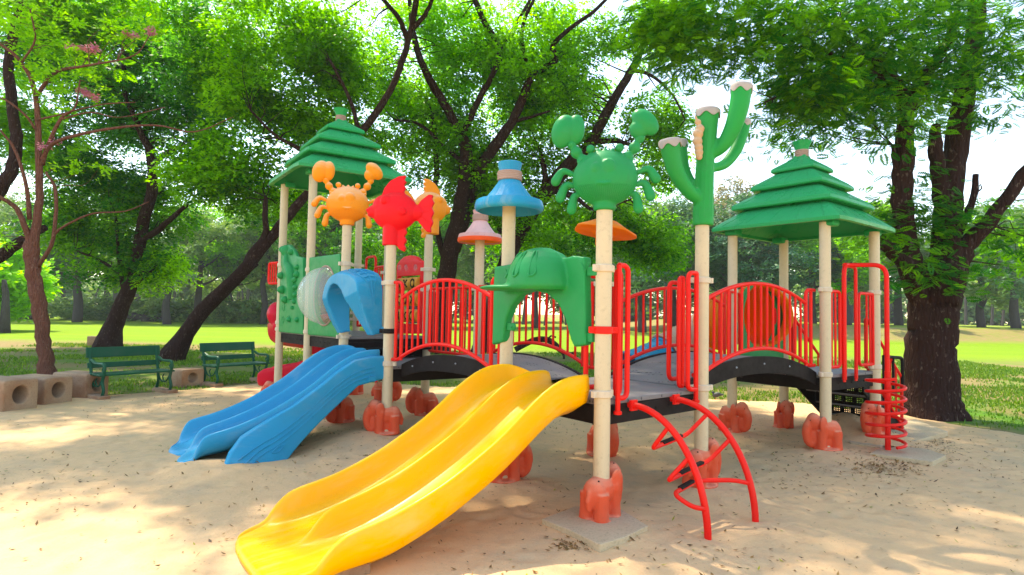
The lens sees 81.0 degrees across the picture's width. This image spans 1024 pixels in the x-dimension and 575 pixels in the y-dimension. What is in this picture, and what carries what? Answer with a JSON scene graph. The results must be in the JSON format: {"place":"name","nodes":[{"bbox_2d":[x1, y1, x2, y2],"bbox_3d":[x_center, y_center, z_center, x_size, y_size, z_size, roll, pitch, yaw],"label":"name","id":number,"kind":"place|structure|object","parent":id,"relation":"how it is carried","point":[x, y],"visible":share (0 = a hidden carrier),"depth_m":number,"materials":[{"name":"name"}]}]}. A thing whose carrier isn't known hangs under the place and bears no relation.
{"place":"outdoors","nodes":[
{"label":"outdoors","id":0,"kind":"place"},
{"bbox_2d":[0,382,1023,574],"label":"sand","id":1,"kind":"structure","parent":0,"point":[873,531],"depth_m":4.52,"materials":[{"name":"beige sand"}]},
{"bbox_2d":[0,376,37,411],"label":"concrete block","id":2,"kind":"object","parent":1,"relation":"on","point":[18,393],"depth_m":8.10,"materials":[{"name":"beige concrete"}]},
{"bbox_2d":[13,374,72,404],"bbox_3d":[-6.935,1.504,8.800,0.750,0.414,0.420,0,-3,16],"label":"concrete block","id":3,"kind":"object","parent":1,"relation":"on","point":[52,389],"depth_m":8.71,"materials":[{"name":"beige concrete"}]},
{"bbox_2d":[53,370,108,397],"bbox_3d":[-6.841,1.542,9.504,0.675,0.403,0.399,0,-3,14],"label":"concrete block","id":4,"kind":"object","parent":1,"relation":"on","point":[82,384],"depth_m":9.29,"materials":[{"name":"beige concrete"}]},
{"bbox_2d":[87,393,109,399],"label":"footing block","id":5,"kind":"structure","parent":1,"relation":"on","point":[97,396],"depth_m":9.12,"materials":[{"name":"concrete"}]},
{"bbox_2d":[152,387,177,393],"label":"footing block","id":6,"kind":"structure","parent":1,"relation":"on","point":[162,390],"depth_m":9.95,"materials":[{"name":"concrete"}]},
{"bbox_2d":[86,345,174,395],"bbox_3d":[-6.160,1.335,9.699,0.631,0.737,1.100,-1,-3,35],"label":"park bench","id":7,"kind":"object","parent":6,"relation":"on","point":[92,352],"visible":0.98,"depth_m":9.78,"materials":[{"name":"green paint"}]},
{"bbox_2d":[202,381,222,387],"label":"footing block","id":8,"kind":"structure","parent":1,"relation":"on","point":[210,384],"depth_m":10.87,"materials":[{"name":"concrete"}]},
{"bbox_2d":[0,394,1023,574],"bbox_3d":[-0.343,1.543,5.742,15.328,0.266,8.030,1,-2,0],"label":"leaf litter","id":9,"kind":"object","parent":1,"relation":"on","point":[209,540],"visible":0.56,"depth_m":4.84,"materials":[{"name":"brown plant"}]},
{"bbox_2d":[169,81,907,574],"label":"play structure","id":10,"kind":"object","parent":1,"relation":"on","point":[485,421],"visible":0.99,"depth_m":5.61,"materials":[{"name":"multicoloured plastic"}]},
{"bbox_2d":[542,506,647,552],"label":"concrete slab","id":11,"kind":"structure","parent":1,"relation":"on","point":[601,537],"depth_m":3.83,"materials":[{"name":"beige concrete"}]},
{"bbox_2d":[318,432,980,550],"bbox_3d":[2.023,1.616,5.286,7.338,0.133,2.728,2,-3,-12],"label":"leaf drift","id":12,"kind":"object","parent":1,"relation":"on","point":[855,468],"visible":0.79,"depth_m":5.70,"materials":[{"name":"brown plant"}]},
{"bbox_2d":[711,391,723,399],"bbox_3d":[3.583,1.887,10.462,0.216,0.148,0.076,0,-3,31],"label":"pigeon","id":13,"kind":"object","parent":1,"relation":"on","point":[717,394],"visible":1,"depth_m":10.44,"materials":[{"name":"grey"}]},
{"bbox_2d":[849,419,947,447],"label":"concrete slab","id":14,"kind":"structure","parent":1,"relation":"on","point":[915,429],"depth_m":7.34,"materials":[{"name":"beige concrete"}]},
{"bbox_2d":[870,446,945,466],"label":"concrete slab","id":15,"kind":"structure","parent":1,"relation":"on","point":[923,456],"depth_m":6.08,"materials":[{"name":"grey concrete"}]},
{"bbox_2d":[0,314,1023,434],"bbox_3d":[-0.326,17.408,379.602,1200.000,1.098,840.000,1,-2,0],"label":"lawn","id":16,"kind":"structure","parent":0,"point":[997,345],"depth_m":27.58,"materials":[{"name":"green plant"}]},
{"bbox_2d":[0,186,25,237],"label":"hazy tree","id":17,"kind":"object","parent":16,"relation":"on","point":[5,209],"visible":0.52,"depth_m":50.74,"materials":[{"name":"green plant"}]},
{"bbox_2d":[0,237,62,332],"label":"bright tree","id":18,"kind":"object","parent":16,"relation":"on","point":[15,302],"visible":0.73,"depth_m":31.69,"materials":[{"name":"green plant"}]},
{"bbox_2d":[0,183,92,319],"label":"hazy tree","id":19,"kind":"object","parent":16,"relation":"on","point":[55,274],"visible":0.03,"depth_m":58.11,"materials":[{"name":"green plant"}]},
{"bbox_2d":[0,184,135,321],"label":"dense tree","id":20,"kind":"object","parent":16,"relation":"on","point":[77,314],"visible":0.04,"depth_m":51.66,"materials":[{"name":"green plant"}]},
{"bbox_2d":[87,336,95,345],"bbox_3d":[-14.801,1.938,21.309,0.450,0.420,0.300,2,-3,-17],"label":"kerb stone","id":21,"kind":"object","parent":16,"relation":"on","point":[90,340],"visible":0.26,"depth_m":21.14,"materials":[{"name":"concrete"}]},
{"bbox_2d":[0,0,212,263],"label":"shade tree","id":22,"kind":"object","parent":16,"relation":"on","point":[14,121],"visible":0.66,"depth_m":15.72,"materials":[{"name":"green plant"}]},
{"bbox_2d":[0,0,232,374],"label":"flowering tree","id":23,"kind":"object","parent":16,"relation":"on","point":[33,262],"visible":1,"depth_m":10.76,"materials":[{"name":"green plant"}]},
{"bbox_2d":[67,208,195,301],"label":"hazy tree","id":24,"kind":"object","parent":16,"relation":"on","point":[151,292],"visible":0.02,"depth_m":62.48,"materials":[{"name":"green plant"}]},
{"bbox_2d":[127,312,149,321],"bbox_3d":[-36.039,2.915,57.899,1.979,1.035,0.700,1,-2,0],"label":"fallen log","id":25,"kind":"object","parent":16,"relation":"on","point":[143,318],"visible":0.9,"depth_m":57.63,"materials":[{"name":"grey wood"}]},
{"bbox_2d":[0,0,290,346],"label":"shade tree","id":26,"kind":"object","parent":16,"relation":"on","point":[140,262],"visible":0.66,"depth_m":19.89,"materials":[{"name":"green plant"}]},
{"bbox_2d":[149,315,161,321],"bbox_3d":[-34.586,2.985,58.397,1.573,0.898,0.600,1,-2,0],"label":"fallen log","id":27,"kind":"object","parent":16,"relation":"on","point":[156,319],"visible":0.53,"depth_m":58.15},
{"bbox_2d":[96,203,256,324],"bbox_3d":[-28.492,-2.022,50.386,12.017,10.526,8.389,0,-3,18],"label":"hazy tree","id":28,"kind":"object","parent":16,"relation":"on","point":[193,249],"visible":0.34,"depth_m":49.87,"materials":[{"name":"green plant"}]},
{"bbox_2d":[12,293,352,324],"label":"undergrowth","id":29,"kind":"object","parent":16,"relation":"on","point":[244,311],"visible":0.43,"depth_m":58.74,"materials":[{"name":"green plant"}]},
{"bbox_2d":[171,367,203,387],"bbox_3d":[-5.931,1.652,10.950,0.350,0.342,0.420,0,-3,30],"label":"concrete block","id":30,"kind":"object","parent":16,"relation":"on","point":[185,377],"depth_m":10.82,"materials":[{"name":"beige concrete"}]},
{"bbox_2d":[118,201,269,307],"bbox_3d":[-28.607,-2.554,56.687,15.136,12.135,11.893,1,-2,0],"label":"bright tree","id":31,"kind":"object","parent":16,"relation":"on","point":[232,250],"visible":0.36,"depth_m":55.52,"materials":[{"name":"green plant"}]},
{"bbox_2d":[163,198,277,312],"bbox_3d":[-29.833,-2.869,62.743,14.092,13.291,10.936,3,-3,-42],"label":"hazy tree","id":32,"kind":"object","parent":16,"relation":"on","point":[256,280],"visible":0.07,"depth_m":62.94,"materials":[{"name":"green plant"}]},
{"bbox_2d":[224,194,319,323],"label":"hazy tree","id":33,"kind":"object","parent":16,"relation":"on","point":[270,254],"visible":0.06,"depth_m":55.81,"materials":[{"name":"green plant"}]},
{"bbox_2d":[134,0,433,361],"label":"rain tree","id":34,"kind":"object","parent":16,"relation":"on","point":[233,80],"visible":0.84,"depth_m":15.91,"materials":[{"name":"green plant"}]},
{"bbox_2d":[269,189,383,314],"bbox_3d":[-14.833,-3.087,47.400,11.347,12.860,9.713,1,-2,0],"label":"bright tree","id":35,"kind":"object","parent":16,"relation":"on","point":[332,237],"visible":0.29,"depth_m":47.70,"materials":[{"name":"green plant"}]},
{"bbox_2d":[287,189,435,271],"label":"hazy tree","id":36,"kind":"object","parent":16,"relation":"on","point":[319,247],"visible":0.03,"depth_m":50.99,"materials":[{"name":"green plant"}]},
{"bbox_2d":[375,214,448,323],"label":"hazy tree","id":37,"kind":"object","parent":16,"relation":"on","point":[410,276],"visible":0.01,"depth_m":57.84,"materials":[{"name":"green plant"}]},
{"bbox_2d":[400,192,494,306],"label":"bright tree","id":38,"kind":"object","parent":16,"relation":"on","point":[443,228],"visible":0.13,"depth_m":53.17,"materials":[{"name":"green plant"}]},
{"bbox_2d":[330,0,606,353],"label":"rain tree","id":39,"kind":"object","parent":16,"relation":"on","point":[470,158],"visible":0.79,"depth_m":19.10,"materials":[{"name":"green plant"}]},
{"bbox_2d":[435,224,527,284],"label":"hazy tree","id":40,"kind":"object","parent":16,"relation":"on","point":[469,256],"visible":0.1,"depth_m":62.70,"materials":[{"name":"green plant"}]},
{"bbox_2d":[484,206,584,327],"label":"hazy tree","id":41,"kind":"object","parent":16,"relation":"on","point":[535,306],"visible":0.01,"depth_m":57.73,"materials":[{"name":"green plant"}]},
{"bbox_2d":[46,247,1023,325],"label":"distant wood","id":42,"kind":"object","parent":16,"relation":"on","point":[255,293],"depth_m":88.57,"materials":[{"name":"green plant"}]},
{"bbox_2d":[544,205,635,325],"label":"hazy tree","id":43,"kind":"object","parent":16,"relation":"on","point":[585,252],"visible":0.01,"depth_m":55.90,"materials":[{"name":"green plant"}]},
{"bbox_2d":[469,0,712,352],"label":"rain tree","id":44,"kind":"object","parent":16,"relation":"on","point":[654,245],"visible":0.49,"depth_m":19.37,"materials":[{"name":"green plant"}]},
{"bbox_2d":[585,186,731,332],"bbox_3d":[10.819,-2.528,45.938,10.594,12.187,10.133,2,-3,-19],"label":"dense tree","id":45,"kind":"object","parent":16,"relation":"on","point":[641,283],"visible":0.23,"depth_m":44.54,"materials":[{"name":"green plant"}]},
{"bbox_2d":[646,197,719,325],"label":"hazy tree","id":46,"kind":"object","parent":16,"relation":"on","point":[673,307],"visible":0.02,"depth_m":59.55,"materials":[{"name":"green plant"}]},
{"bbox_2d":[657,195,766,294],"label":"dense tree","id":47,"kind":"object","parent":16,"relation":"on","point":[718,205],"visible":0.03,"depth_m":47.69,"materials":[{"name":"green plant"}]},
{"bbox_2d":[683,172,789,290],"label":"blossom tree","id":48,"kind":"object","parent":16,"relation":"on","point":[722,189],"visible":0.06,"depth_m":52.99,"materials":[{"name":"green plant"}]},
{"bbox_2d":[678,189,818,291],"bbox_3d":[16.723,-2.054,43.447,9.886,10.527,8.983,1,-2,0],"label":"dense tree","id":49,"kind":"object","parent":16,"relation":"on","point":[768,268],"visible":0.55,"depth_m":41.88,"materials":[{"name":"green plant"}]},
{"bbox_2d":[717,192,867,288],"bbox_3d":[21.319,-2.224,46.399,12.096,10.569,9.218,0,-3,20],"label":"dense tree","id":50,"kind":"object","parent":16,"relation":"on","point":[834,273],"visible":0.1,"depth_m":45.76,"materials":[{"name":"green plant"}]},
{"bbox_2d":[609,0,1023,421],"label":"rain tree","id":51,"kind":"object","parent":16,"relation":"on","point":[866,80],"visible":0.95,"depth_m":8.49,"materials":[{"name":"green plant"}]},
{"bbox_2d":[764,198,891,324],"bbox_3d":[24.680,-2.127,46.848,11.636,10.423,8.564,3,-3,-43],"label":"bright tree","id":52,"kind":"object","parent":16,"relation":"on","point":[812,246],"visible":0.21,"depth_m":45.09,"materials":[{"name":"green plant"}]},
{"bbox_2d":[770,236,896,323],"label":"hazy tree","id":53,"kind":"object","parent":16,"relation":"on","point":[864,288],"visible":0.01,"depth_m":55.50,"materials":[{"name":"green plant"}]},
{"bbox_2d":[863,193,931,324],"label":"hazy tree","id":54,"kind":"object","parent":16,"relation":"on","point":[898,312],"visible":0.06,"depth_m":54.66,"materials":[{"name":"green plant"}]},
{"bbox_2d":[920,188,1023,328],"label":"dense tree","id":55,"kind":"object","parent":16,"relation":"on","point":[1014,315],"visible":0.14,"depth_m":45.08,"materials":[{"name":"green plant"}]},
{"bbox_2d":[920,200,1023,327],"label":"hazy tree","id":56,"kind":"object","parent":16,"relation":"on","point":[979,316],"visible":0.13,"depth_m":48.86,"materials":[{"name":"green plant"}]},
{"bbox_2d":[977,202,1023,307],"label":"hazy tree","id":57,"kind":"object","parent":16,"relation":"on","point":[1022,207],"visible":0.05,"depth_m":56.11,"materials":[{"name":"green plant"}]},
{"bbox_2d":[0,0,1023,322],"label":"sky","id":58,"kind":"structure","parent":0,"point":[996,165],"materials":[{"name":"white"}]},
{"bbox_2d":[514,335,573,358],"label":"bridge","id":59,"kind":"structure","parent":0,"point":[517,348],"depth_m":19.37,"materials":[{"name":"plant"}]},
{"bbox_3d":[-4.939,1.839,11.797,0.560,0.100,0.160,-1,-3,35],"label":"footing block","id":60,"kind":"object","parent":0,"visible":0},
{"bbox_2d":[199,342,269,383],"bbox_3d":[-5.277,1.427,11.446,0.631,0.737,1.100,-1,-3,35],"label":"park bench","id":61,"kind":"object","parent":60,"relation":"on","point":[220,346],"visible":0.94,"depth_m":11.49,"materials":[{"name":"green paint"}]}
]}

